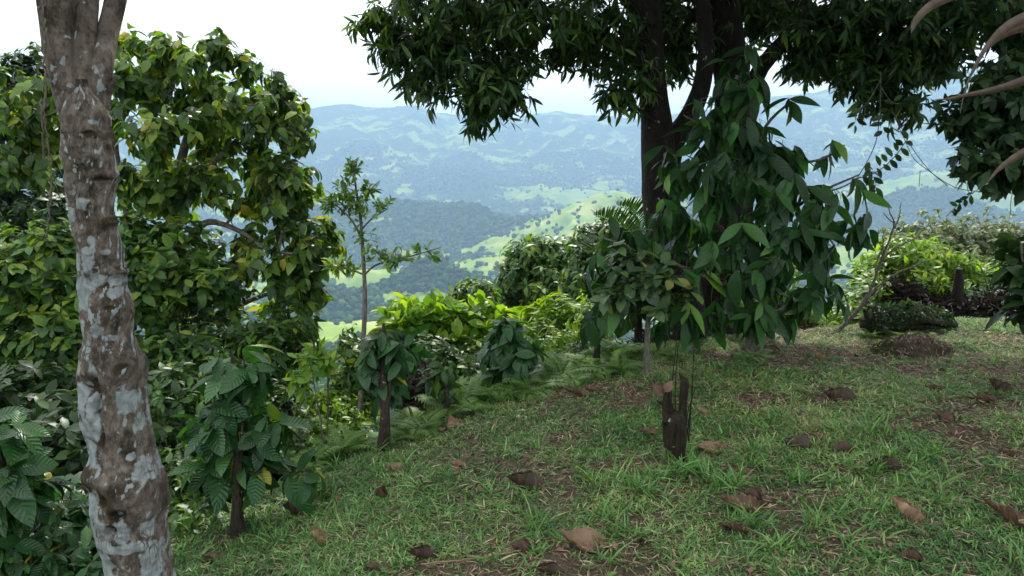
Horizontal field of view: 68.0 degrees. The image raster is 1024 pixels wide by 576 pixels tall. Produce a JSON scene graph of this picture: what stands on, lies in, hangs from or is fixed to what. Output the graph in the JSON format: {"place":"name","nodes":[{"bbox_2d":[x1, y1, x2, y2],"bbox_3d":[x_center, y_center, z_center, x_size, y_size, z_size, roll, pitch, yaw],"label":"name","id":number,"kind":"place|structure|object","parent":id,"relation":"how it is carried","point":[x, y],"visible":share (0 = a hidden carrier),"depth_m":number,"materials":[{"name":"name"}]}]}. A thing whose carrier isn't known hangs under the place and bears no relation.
{"place":"outdoors","nodes":[
{"label":"outdoors","id":0,"kind":"place"},
{"bbox_2d":[0,0,998,119],"label":"sky","id":1,"kind":"structure","parent":0,"point":[299,39],"materials":[{"name":"white"}]},
{"bbox_2d":[0,67,1023,467],"bbox_3d":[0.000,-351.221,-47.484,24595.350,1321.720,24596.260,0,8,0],"label":"hills","id":2,"kind":"structure","parent":0,"point":[414,133],"depth_m":5597.76,"materials":[{"name":"plant"}]},
{"bbox_2d":[1,134,1023,446],"bbox_3d":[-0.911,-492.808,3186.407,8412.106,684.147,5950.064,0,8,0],"label":"valley woodland","id":3,"kind":"object","parent":2,"relation":"on","point":[453,268],"visible":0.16,"depth_m":2888.01,"materials":[{"name":"plant"}]},
{"bbox_2d":[169,316,1023,575],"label":"ground","id":4,"kind":"structure","parent":0,"point":[619,570],"depth_m":4.02,"materials":[{"name":"plant"}]},
{"bbox_2d":[0,41,70,242],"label":"broadleaf tree","id":5,"kind":"object","parent":4,"relation":"on","point":[20,208],"visible":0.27,"depth_m":10.62,"materials":[{"name":"green plant"}]},
{"bbox_2d":[0,406,79,575],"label":"coffee bush","id":6,"kind":"object","parent":4,"relation":"on","point":[29,495],"visible":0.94,"depth_m":2.78,"materials":[{"name":"green plant"}]},
{"bbox_2d":[0,208,81,390],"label":"shrub","id":7,"kind":"object","parent":4,"relation":"on","point":[39,304],"visible":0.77,"depth_m":5.36,"materials":[{"name":"green plant"}]},
{"bbox_2d":[0,359,88,500],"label":"shrub","id":8,"kind":"object","parent":4,"relation":"on","point":[52,405],"visible":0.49,"depth_m":4.54,"materials":[{"name":"green plant"}]},
{"bbox_2d":[1,482,103,575],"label":"shrub","id":9,"kind":"object","parent":4,"relation":"on","point":[71,550],"visible":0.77,"depth_m":2.85,"materials":[{"name":"green plant"}]},
{"bbox_2d":[36,0,176,575],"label":"lichen tree","id":10,"kind":"object","parent":4,"relation":"on","point":[124,479],"visible":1,"depth_m":1.94,"materials":[{"name":"grey plant"}]},
{"bbox_2d":[39,0,64,237],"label":"hanging creeper","id":11,"kind":"object","parent":10,"relation":"hanging from","point":[44,128],"visible":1,"depth_m":1.93,"materials":[{"name":"brown plant"}]},
{"bbox_2d":[0,23,361,386],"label":"broadleaf tree","id":12,"kind":"object","parent":4,"relation":"on","point":[212,118],"visible":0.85,"depth_m":6.48,"materials":[{"name":"green plant"}]},
{"bbox_2d":[147,345,222,538],"bbox_3d":[-2.064,0.974,4.661,0.585,1.075,1.545,-3,8,-19],"label":"shrub","id":13,"kind":"object","parent":4,"relation":"on","point":[167,384],"visible":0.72,"depth_m":4.74,"materials":[{"name":"green plant"}]},
{"bbox_2d":[117,209,261,361],"bbox_3d":[-2.850,0.906,6.537,1.410,3.164,0.860,0,8,0],"label":"shrub","id":14,"kind":"object","parent":4,"relation":"on","point":[169,274],"visible":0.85,"depth_m":6.21,"materials":[{"name":"green plant"}]},
{"bbox_2d":[201,551,226,562],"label":"fallen leaf","id":15,"kind":"object","parent":4,"relation":"on","point":[212,554],"visible":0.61,"depth_m":3.76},
{"bbox_2d":[137,304,312,403],"bbox_3d":[-2.360,1.191,6.229,1.588,2.097,1.050,0,8,0],"label":"shrub","id":16,"kind":"object","parent":4,"relation":"on","point":[160,345],"visible":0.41,"depth_m":6.04,"materials":[{"name":"green plant"}]},
{"bbox_2d":[156,387,316,509],"bbox_3d":[-1.968,1.321,5.378,1.302,1.282,1.175,-4,9,-26],"label":"shrub","id":17,"kind":"object","parent":4,"relation":"on","point":[173,444],"visible":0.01,"depth_m":5.38,"materials":[{"name":"green plant"}]},
{"bbox_2d":[168,344,326,539],"bbox_3d":[-1.427,0.855,4.160,0.818,1.032,0.658,0,8,0],"label":"coffee bush","id":18,"kind":"object","parent":4,"relation":"on","point":[234,446],"visible":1,"depth_m":4.03,"materials":[{"name":"green plant"}]},
{"bbox_2d":[283,501,308,516],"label":"fallen leaf","id":19,"kind":"object","parent":4,"relation":"on","point":[291,508],"visible":0.5,"depth_m":4.11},
{"bbox_2d":[245,379,348,474],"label":"shrub","id":20,"kind":"object","parent":4,"relation":"on","point":[279,393],"visible":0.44,"depth_m":5.30,"materials":[{"name":"green plant"}]},
{"bbox_2d":[282,337,341,441],"bbox_3d":[-1.354,0.897,5.239,0.406,1.125,0.296,0,8,0],"label":"sapling","id":21,"kind":"object","parent":4,"relation":"on","point":[325,366],"visible":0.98,"depth_m":5.15,"materials":[{"name":"green plant"}]},
{"bbox_2d":[288,448,337,472],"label":"fern","id":22,"kind":"object","parent":4,"relation":"on","point":[310,463],"visible":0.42,"depth_m":4.86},
{"bbox_2d":[310,527,329,544],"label":"fallen leaf","id":23,"kind":"object","parent":4,"relation":"on","point":[317,534],"visible":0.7,"depth_m":3.70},
{"bbox_2d":[289,430,374,471],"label":"fern","id":24,"kind":"object","parent":4,"relation":"on","point":[345,445],"visible":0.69,"depth_m":5.00,"materials":[{"name":"plant"}]},
{"bbox_2d":[293,422,377,457],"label":"fern","id":25,"kind":"object","parent":4,"relation":"on","point":[346,433],"visible":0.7,"depth_m":5.12,"materials":[{"name":"plant"}]},
{"bbox_2d":[296,379,379,444],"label":"shrub","id":26,"kind":"object","parent":4,"relation":"on","point":[343,412],"visible":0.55,"depth_m":6.03,"materials":[{"name":"green plant"}]},
{"bbox_2d":[323,323,379,440],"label":"shrub","id":27,"kind":"object","parent":4,"relation":"on","point":[347,347],"visible":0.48,"depth_m":6.42,"materials":[{"name":"green plant"}]},
{"bbox_2d":[312,156,440,429],"bbox_3d":[-1.037,0.301,6.041,1.034,2.683,0.463,1,8,10],"label":"sapling","id":28,"kind":"object","parent":4,"relation":"on","point":[353,171],"visible":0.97,"depth_m":5.96,"materials":[{"name":"green plant"}]},
{"bbox_2d":[364,562,391,574],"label":"fallen leaf","id":29,"kind":"object","parent":4,"relation":"on","point":[374,567],"visible":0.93,"depth_m":3.33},
{"bbox_2d":[374,485,392,499],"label":"fallen leaf","id":30,"kind":"object","parent":4,"relation":"on","point":[381,491],"visible":0.89,"depth_m":4.08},
{"bbox_2d":[346,323,434,452],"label":"coffee bush","id":31,"kind":"object","parent":4,"relation":"on","point":[387,360],"visible":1,"depth_m":5.06,"materials":[{"name":"green plant"}]},
{"bbox_2d":[390,422,428,439],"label":"fern","id":32,"kind":"object","parent":4,"relation":"on","point":[398,431],"visible":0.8,"depth_m":5.08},
{"bbox_2d":[390,406,433,422],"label":"fern","id":33,"kind":"object","parent":4,"relation":"on","point":[417,414],"visible":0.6,"depth_m":5.54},
{"bbox_2d":[394,356,439,415],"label":"shrub","id":34,"kind":"object","parent":4,"relation":"on","point":[414,390],"visible":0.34,"depth_m":5.84,"materials":[{"name":"green plant"}]},
{"bbox_2d":[390,408,447,442],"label":"fern","id":35,"kind":"object","parent":4,"relation":"on","point":[409,424],"visible":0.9,"depth_m":5.15,"materials":[{"name":"plant"}]},
{"bbox_2d":[408,545,436,559],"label":"fallen leaf","id":36,"kind":"object","parent":4,"relation":"on","point":[426,552],"visible":0.98,"depth_m":3.38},
{"bbox_2d":[411,393,454,415],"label":"fern","id":37,"kind":"object","parent":4,"relation":"on","point":[429,402],"visible":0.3,"depth_m":5.54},
{"bbox_2d":[417,356,463,417],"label":"coffee bush","id":38,"kind":"object","parent":4,"relation":"on","point":[441,378],"visible":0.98,"depth_m":5.44,"materials":[{"name":"green plant"}]},
{"bbox_2d":[399,330,487,414],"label":"shrub","id":39,"kind":"object","parent":4,"relation":"on","point":[463,358],"visible":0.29,"depth_m":6.38,"materials":[{"name":"green plant"}]},
{"bbox_2d":[371,286,520,350],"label":"shrub","id":40,"kind":"object","parent":4,"relation":"on","point":[450,318],"visible":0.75,"depth_m":6.86,"materials":[{"name":"green plant"}]},
{"bbox_2d":[424,384,479,420],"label":"fern","id":41,"kind":"object","parent":4,"relation":"on","point":[451,410],"visible":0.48,"depth_m":5.48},
{"bbox_2d":[447,414,459,427],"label":"fallen leaf","id":42,"kind":"object","parent":4,"relation":"on","point":[452,420],"visible":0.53,"depth_m":5.20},
{"bbox_2d":[424,376,487,418],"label":"fern","id":43,"kind":"object","parent":4,"relation":"on","point":[462,382],"visible":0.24,"depth_m":5.80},
{"bbox_2d":[421,550,520,564],"bbox_3d":[-0.178,1.163,3.272,0.432,0.073,0.019,0,8,0],"label":"stick","id":44,"kind":"object","parent":4,"relation":"on","point":[434,562],"visible":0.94,"depth_m":3.27,"materials":[{"name":"wood"}]},
{"bbox_2d":[446,276,505,355],"bbox_3d":[-0.701,1.913,14.236,1.190,4.302,0.983,0,8,0],"label":"broadleaf tree","id":45,"kind":"object","parent":4,"relation":"on","point":[469,287],"visible":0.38,"depth_m":13.82,"materials":[{"name":"green plant"}]},
{"bbox_2d":[449,397,502,412],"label":"fern","id":46,"kind":"object","parent":4,"relation":"on","point":[465,405],"visible":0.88,"depth_m":5.38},
{"bbox_2d":[456,370,501,405],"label":"fern","id":47,"kind":"object","parent":4,"relation":"on","point":[485,384],"visible":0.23,"depth_m":5.86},
{"bbox_2d":[463,380,513,397],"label":"fern","id":48,"kind":"object","parent":4,"relation":"on","point":[487,389],"visible":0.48,"depth_m":5.68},
{"bbox_2d":[463,373,514,401],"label":"fern","id":49,"kind":"object","parent":4,"relation":"on","point":[492,389],"visible":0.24,"depth_m":5.65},
{"bbox_2d":[468,384,515,401],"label":"fern","id":50,"kind":"object","parent":4,"relation":"on","point":[479,395],"visible":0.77,"depth_m":5.58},
{"bbox_2d":[474,317,549,387],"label":"coffee bush","id":51,"kind":"object","parent":4,"relation":"on","point":[505,351],"visible":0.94,"depth_m":5.79,"materials":[{"name":"green plant"}]},
{"bbox_2d":[492,383,543,398],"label":"fern","id":52,"kind":"object","parent":4,"relation":"on","point":[526,389],"visible":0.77,"depth_m":5.62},
{"bbox_2d":[511,538,530,553],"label":"fallen leaf","id":53,"kind":"object","parent":4,"relation":"on","point":[522,545],"visible":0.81,"depth_m":3.30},
{"bbox_2d":[507,471,547,489],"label":"fallen leaf","id":54,"kind":"object","parent":4,"relation":"on","point":[524,478],"visible":0.86,"depth_m":3.92,"materials":[{"name":"plant"}]},
{"bbox_2d":[491,231,571,319],"bbox_3d":[0.520,1.409,15.045,2.161,5.067,2.041,0,8,0],"label":"broadleaf tree","id":55,"kind":"object","parent":4,"relation":"on","point":[529,266],"visible":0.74,"depth_m":14.59,"materials":[{"name":"green plant"}]},
{"bbox_2d":[499,374,579,403],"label":"fern","id":56,"kind":"object","parent":4,"relation":"on","point":[524,382],"visible":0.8,"depth_m":5.64,"materials":[{"name":"plant"}]},
{"bbox_2d":[339,0,742,341],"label":"mango tree","id":57,"kind":"object","parent":4,"relation":"on","point":[653,42],"visible":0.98,"depth_m":6.80,"materials":[{"name":"green plant"}]},
{"bbox_2d":[507,292,577,334],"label":"bracken","id":58,"kind":"object","parent":4,"relation":"on","point":[529,308],"visible":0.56,"depth_m":8.23,"materials":[{"name":"plant"}]},
{"bbox_2d":[535,562,563,575],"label":"fallen leaf","id":59,"kind":"object","parent":4,"relation":"on","point":[550,568],"visible":0.98,"depth_m":3.08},
{"bbox_2d":[541,369,592,389],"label":"fern","id":60,"kind":"object","parent":4,"relation":"on","point":[579,379],"visible":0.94,"depth_m":5.85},
{"bbox_2d":[519,289,620,367],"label":"shrub","id":61,"kind":"object","parent":4,"relation":"on","point":[567,322],"visible":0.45,"depth_m":7.77,"materials":[{"name":"green plant"}]},
{"bbox_2d":[528,351,612,388],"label":"fern","id":62,"kind":"object","parent":4,"relation":"on","point":[559,364],"visible":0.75,"depth_m":6.08,"materials":[{"name":"plant"}]},
{"bbox_2d":[563,388,589,397],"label":"fallen leaf","id":63,"kind":"object","parent":4,"relation":"on","point":[578,392],"visible":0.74,"depth_m":5.49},
{"bbox_2d":[528,336,638,376],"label":"fern","id":64,"kind":"object","parent":4,"relation":"on","point":[578,346],"visible":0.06,"depth_m":6.98,"materials":[{"name":"green plant"}]},
{"bbox_2d":[558,527,611,552],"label":"fallen leaf","id":65,"kind":"object","parent":4,"relation":"on","point":[578,536],"visible":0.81,"depth_m":3.30,"materials":[{"name":"plant"}]},
{"bbox_2d":[567,358,604,368],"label":"fern","id":66,"kind":"object","parent":4,"relation":"on","point":[587,360],"visible":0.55,"depth_m":6.16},
{"bbox_2d":[555,344,622,360],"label":"fern","id":67,"kind":"object","parent":4,"relation":"on","point":[588,356],"visible":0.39,"depth_m":6.50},
{"bbox_2d":[541,203,645,313],"bbox_3d":[1.568,0.586,12.924,1.791,4.103,1.793,-5,10,-34],"label":"broadleaf tree","id":68,"kind":"object","parent":4,"relation":"on","point":[575,275],"visible":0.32,"depth_m":12.70,"materials":[{"name":"green plant"}]},
{"bbox_2d":[575,360,613,382],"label":"fern","id":69,"kind":"object","parent":4,"relation":"on","point":[601,374],"visible":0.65,"depth_m":5.91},
{"bbox_2d":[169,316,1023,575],"bbox_3d":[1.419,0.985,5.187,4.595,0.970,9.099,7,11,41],"label":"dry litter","id":70,"kind":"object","parent":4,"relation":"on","point":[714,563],"visible":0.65,"depth_m":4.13,"materials":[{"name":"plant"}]},
{"bbox_2d":[584,352,635,364],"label":"fern","id":71,"kind":"object","parent":4,"relation":"on","point":[607,358],"visible":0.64,"depth_m":6.29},
{"bbox_2d":[576,338,655,358],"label":"fern","id":72,"kind":"object","parent":4,"relation":"on","point":[628,349],"visible":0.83,"depth_m":6.49,"materials":[{"name":"plant"}]},
{"bbox_2d":[585,352,646,377],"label":"fern","id":73,"kind":"object","parent":4,"relation":"on","point":[627,366],"visible":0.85,"depth_m":6.04,"materials":[{"name":"plant"}]},
{"bbox_2d":[579,196,695,341],"bbox_3d":[1.442,0.050,8.448,1.455,2.163,0.668,0,8,0],"label":"palm plant","id":74,"kind":"object","parent":4,"relation":"on","point":[628,203],"visible":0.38,"depth_m":8.23,"materials":[{"name":"green plant"}]},
{"bbox_2d":[590,239,703,375],"bbox_3d":[0.998,0.233,5.851,0.826,1.249,0.696,0,8,0],"label":"sapling","id":75,"kind":"object","parent":4,"relation":"on","point":[630,286],"visible":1,"depth_m":5.67,"materials":[{"name":"green plant"}]},
{"bbox_2d":[640,428,659,435],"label":"fallen leaf","id":76,"kind":"object","parent":4,"relation":"on","point":[646,430],"visible":0.85,"depth_m":4.62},
{"bbox_2d":[653,333,695,464],"bbox_3d":[0.884,0.623,4.143,0.213,0.769,0.157,4,9,27],"label":"tree stump","id":77,"kind":"object","parent":4,"relation":"on","point":[675,432],"visible":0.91,"depth_m":4.12,"materials":[{"name":"brown wood"}]},
{"bbox_2d":[656,348,695,361],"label":"fern","id":78,"kind":"object","parent":4,"relation":"on","point":[666,354],"visible":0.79,"depth_m":6.44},
{"bbox_2d":[694,441,729,453],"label":"fallen leaf","id":79,"kind":"object","parent":4,"relation":"on","point":[704,444],"visible":0.8,"depth_m":4.33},
{"bbox_2d":[624,319,835,345],"bbox_3d":[2.201,0.269,8.020,2.749,1.018,1.343,-4,9,-26],"label":"brush pile","id":80,"kind":"object","parent":4,"relation":"on","point":[652,340],"visible":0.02,"depth_m":7.62,"materials":[{"name":"green plant"}]},
{"bbox_2d":[718,522,751,535],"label":"fallen leaf","id":81,"kind":"object","parent":4,"relation":"on","point":[735,526],"visible":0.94,"depth_m":3.31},
{"bbox_2d":[580,38,891,353],"bbox_3d":[1.816,-0.677,6.304,2.568,2.873,1.328,0,8,0],"label":"sapling","id":82,"kind":"object","parent":4,"relation":"on","point":[769,175],"visible":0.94,"depth_m":6.20,"materials":[{"name":"green plant"}]},
{"bbox_2d":[717,494,763,514],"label":"fallen leaf","id":83,"kind":"object","parent":4,"relation":"on","point":[750,499],"visible":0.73,"depth_m":3.50,"materials":[{"name":"plant"}]},
{"bbox_2d":[730,349,774,362],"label":"fern","id":84,"kind":"object","parent":4,"relation":"on","point":[762,355],"visible":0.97,"depth_m":6.27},
{"bbox_2d":[743,488,762,500],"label":"fallen leaf","id":85,"kind":"object","parent":4,"relation":"on","point":[755,493],"visible":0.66,"depth_m":3.61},
{"bbox_2d":[740,265,836,327],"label":"shrub","id":86,"kind":"object","parent":4,"relation":"on","point":[811,318],"visible":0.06,"depth_m":8.69,"materials":[{"name":"green plant"}]},
{"bbox_2d":[782,434,816,449],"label":"fallen leaf","id":87,"kind":"object","parent":4,"relation":"on","point":[802,441],"visible":0.85,"depth_m":4.25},
{"bbox_2d":[823,387,856,401],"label":"fallen leaf","id":88,"kind":"object","parent":4,"relation":"on","point":[840,394],"visible":0.89,"depth_m":5.05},
{"bbox_2d":[832,441,855,452],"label":"fallen leaf","id":89,"kind":"object","parent":4,"relation":"on","point":[843,445],"visible":0.92,"depth_m":4.18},
{"bbox_2d":[686,0,1023,336],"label":"mango tree","id":90,"kind":"object","parent":4,"relation":"on","point":[848,51],"visible":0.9,"depth_m":6.86,"materials":[{"name":"green plant"}]},
{"bbox_2d":[847,72,926,197],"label":"hanging vine","id":91,"kind":"object","parent":90,"relation":"hanging from","point":[869,181],"visible":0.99,"depth_m":6.37,"materials":[{"name":"green plant"}]},
{"bbox_2d":[892,111,1012,218],"bbox_3d":[3.570,-0.969,5.988,1.126,0.848,0.179,0,8,-2],"label":"hanging vine","id":92,"kind":"object","parent":90,"relation":"hanging from","point":[954,211],"visible":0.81,"depth_m":6.00,"materials":[{"name":"green plant"}]},
{"bbox_2d":[846,328,885,338],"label":"fern","id":93,"kind":"object","parent":4,"relation":"on","point":[863,334],"visible":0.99,"depth_m":6.84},
{"bbox_2d":[833,202,933,332],"bbox_3d":[3.446,-0.169,7.090,0.979,1.250,0.136,-1,8,-7],"label":"bare sapling","id":94,"kind":"object","parent":4,"relation":"on","point":[857,310],"visible":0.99,"depth_m":7.07,"materials":[{"name":"brown plant"}]},
{"bbox_2d":[865,455,906,473],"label":"fallen leaf","id":95,"kind":"object","parent":4,"relation":"on","point":[890,461],"visible":0.7,"depth_m":3.90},
{"bbox_2d":[865,263,939,303],"bbox_3d":[4.529,0.062,8.889,0.833,0.716,0.782,7,11,41],"label":"brush pile","id":96,"kind":"object","parent":4,"relation":"on","point":[904,288],"visible":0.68,"depth_m":8.74,"materials":[{"name":"plant"}]},
{"bbox_2d":[858,297,958,336],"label":"shrub","id":97,"kind":"object","parent":4,"relation":"on","point":[902,316],"visible":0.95,"depth_m":6.95,"materials":[{"name":"bark"},{"name":"moss"}]},
{"bbox_2d":[891,496,925,522],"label":"fallen leaf","id":98,"kind":"object","parent":4,"relation":"on","point":[908,509],"visible":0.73,"depth_m":3.35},
{"bbox_2d":[813,232,1004,325],"bbox_3d":[4.884,0.172,9.444,2.725,1.729,1.523,-2,8,-14],"label":"shrub","id":99,"kind":"object","parent":4,"relation":"on","point":[938,272],"visible":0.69,"depth_m":9.14,"materials":[{"name":"green plant"}]},
{"bbox_2d":[899,548,922,561],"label":"fallen leaf","id":100,"kind":"object","parent":4,"relation":"on","point":[912,554],"visible":0.98,"depth_m":2.96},
{"bbox_2d":[868,329,956,358],"bbox_3d":[3.300,0.502,6.288,0.774,0.286,0.529,0,8,0],"label":"earth mound","id":101,"kind":"object","parent":4,"relation":"on","point":[918,345],"visible":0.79,"depth_m":6.16,"materials":[{"name":"soil"}]},
{"bbox_2d":[865,206,1023,267],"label":"broadleaf tree","id":102,"kind":"object","parent":4,"relation":"on","point":[985,236],"visible":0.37,"depth_m":23.55,"materials":[{"name":"green plant"}]},
{"bbox_2d":[935,410,954,423],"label":"fallen leaf","id":103,"kind":"object","parent":4,"relation":"on","point":[948,415],"visible":0.96,"depth_m":4.56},
{"bbox_2d":[950,267,964,317],"bbox_3d":[5.047,0.195,8.579,0.161,0.851,0.236,3,9,21],"label":"wooden post","id":104,"kind":"object","parent":4,"relation":"on","point":[958,288],"visible":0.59,"depth_m":8.56,"materials":[{"name":"brown wood"}]},
{"bbox_2d":[912,278,1019,319],"bbox_3d":[5.293,0.320,8.685,2.000,0.885,1.096,4,9,24],"label":"brush pile","id":105,"kind":"object","parent":4,"relation":"on","point":[979,306],"visible":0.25,"depth_m":8.51,"materials":[{"name":"plant"}]},
{"bbox_2d":[922,0,1023,206],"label":"broadleaf tree","id":106,"kind":"object","parent":4,"relation":"on","point":[990,126],"visible":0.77,"depth_m":5.55,"materials":[{"name":"green plant"}]},
{"bbox_2d":[939,280,1013,317],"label":"shrub","id":107,"kind":"object","parent":4,"relation":"on","point":[982,289],"visible":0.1,"depth_m":8.72,"materials":[{"name":"green plant"}]},
{"bbox_2d":[967,394,995,402],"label":"fallen leaf","id":108,"kind":"object","parent":4,"relation":"on","point":[987,398],"visible":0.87,"depth_m":4.89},
{"bbox_2d":[974,233,1023,334],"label":"shrub","id":109,"kind":"object","parent":4,"relation":"on","point":[1010,274],"visible":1,"depth_m":4.64,"materials":[{"name":"green plant"}]},
{"bbox_2d":[979,242,1022,273],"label":"broadleaf tree","id":110,"kind":"object","parent":4,"relation":"on","point":[995,262],"visible":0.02,"depth_m":15.28,"materials":[{"name":"green plant"}]},
{"bbox_2d":[989,378,1014,393],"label":"fallen leaf","id":111,"kind":"object","parent":4,"relation":"on","point":[1005,386],"visible":0.77,"depth_m":5.08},
{"bbox_2d":[983,499,1023,530],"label":"fallen leaf","id":112,"kind":"object","parent":4,"relation":"on","point":[1009,513],"visible":0.98,"depth_m":3.27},
{"bbox_2d":[911,0,1023,183],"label":"dry palm leaf","id":113,"kind":"object","parent":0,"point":[1013,25],"visible":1,"depth_m":1.55,"materials":[{"name":"brown plant"}]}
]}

